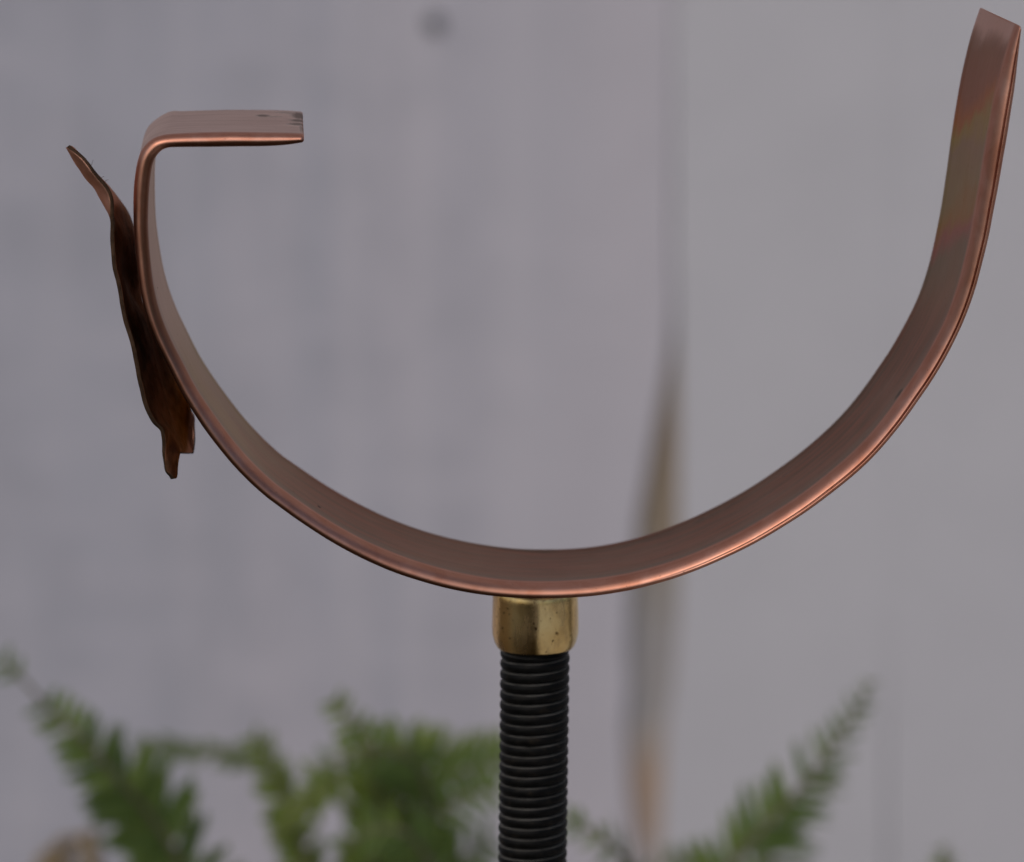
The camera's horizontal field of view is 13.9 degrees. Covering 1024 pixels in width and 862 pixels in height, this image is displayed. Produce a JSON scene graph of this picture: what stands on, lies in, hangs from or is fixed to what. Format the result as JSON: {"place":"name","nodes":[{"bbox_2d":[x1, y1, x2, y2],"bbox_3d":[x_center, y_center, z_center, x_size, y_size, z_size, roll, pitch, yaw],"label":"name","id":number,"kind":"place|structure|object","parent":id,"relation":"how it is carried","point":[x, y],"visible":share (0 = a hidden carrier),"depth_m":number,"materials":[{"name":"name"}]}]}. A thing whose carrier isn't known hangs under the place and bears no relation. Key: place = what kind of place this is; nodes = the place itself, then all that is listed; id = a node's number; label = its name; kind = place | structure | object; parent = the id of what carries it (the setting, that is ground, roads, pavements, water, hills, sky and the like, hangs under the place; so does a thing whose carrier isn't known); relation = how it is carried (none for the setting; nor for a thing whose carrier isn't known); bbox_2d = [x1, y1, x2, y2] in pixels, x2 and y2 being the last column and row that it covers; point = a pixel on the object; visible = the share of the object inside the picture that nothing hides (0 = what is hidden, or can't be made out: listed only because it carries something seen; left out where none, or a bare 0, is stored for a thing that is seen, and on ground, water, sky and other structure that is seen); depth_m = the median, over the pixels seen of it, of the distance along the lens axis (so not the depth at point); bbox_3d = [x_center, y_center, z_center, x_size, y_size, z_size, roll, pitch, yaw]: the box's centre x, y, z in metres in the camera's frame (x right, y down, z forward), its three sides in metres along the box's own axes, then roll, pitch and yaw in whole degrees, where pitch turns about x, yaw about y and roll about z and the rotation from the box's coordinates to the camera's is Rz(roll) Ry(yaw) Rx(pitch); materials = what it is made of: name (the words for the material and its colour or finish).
{"place":"outdoors","nodes":[
{"label":"outdoors","id":0,"kind":"place"},
{"label":"ground","id":1,"kind":"structure","parent":0,"visible":0},
{"bbox_2d":[0,645,292,861],"bbox_3d":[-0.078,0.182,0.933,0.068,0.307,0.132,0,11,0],"label":"fern plant","id":2,"kind":"object","parent":1,"relation":"on","point":[145,817],"visible":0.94,"depth_m":0.86,"materials":[{"name":"green plant"}]},
{"bbox_2d":[238,688,500,861],"bbox_3d":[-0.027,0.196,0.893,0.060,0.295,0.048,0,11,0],"label":"fern plant","id":3,"kind":"object","parent":1,"relation":"on","point":[385,822],"visible":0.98,"depth_m":0.86,"materials":[{"name":"green plant"}]},
{"bbox_2d":[0,0,1023,861],"bbox_3d":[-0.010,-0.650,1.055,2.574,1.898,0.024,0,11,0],"label":"board wall","id":4,"kind":"structure","parent":1,"relation":"on","point":[544,274],"depth_m":1.17,"materials":[{"name":"grey paint"}]},
{"bbox_2d":[66,8,1020,861],"bbox_3d":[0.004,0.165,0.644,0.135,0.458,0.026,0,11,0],"label":"gutter bracket","id":5,"kind":"object","parent":1,"relation":"on","point":[536,594],"visible":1,"depth_m":0.61,"materials":[{"name":"orange metal"}]},
{"bbox_2d":[566,678,957,861],"bbox_3d":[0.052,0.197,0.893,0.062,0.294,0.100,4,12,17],"label":"fern plant","id":6,"kind":"object","parent":1,"relation":"on","point":[775,838],"visible":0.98,"depth_m":0.88,"materials":[{"name":"green plant"}]}
]}

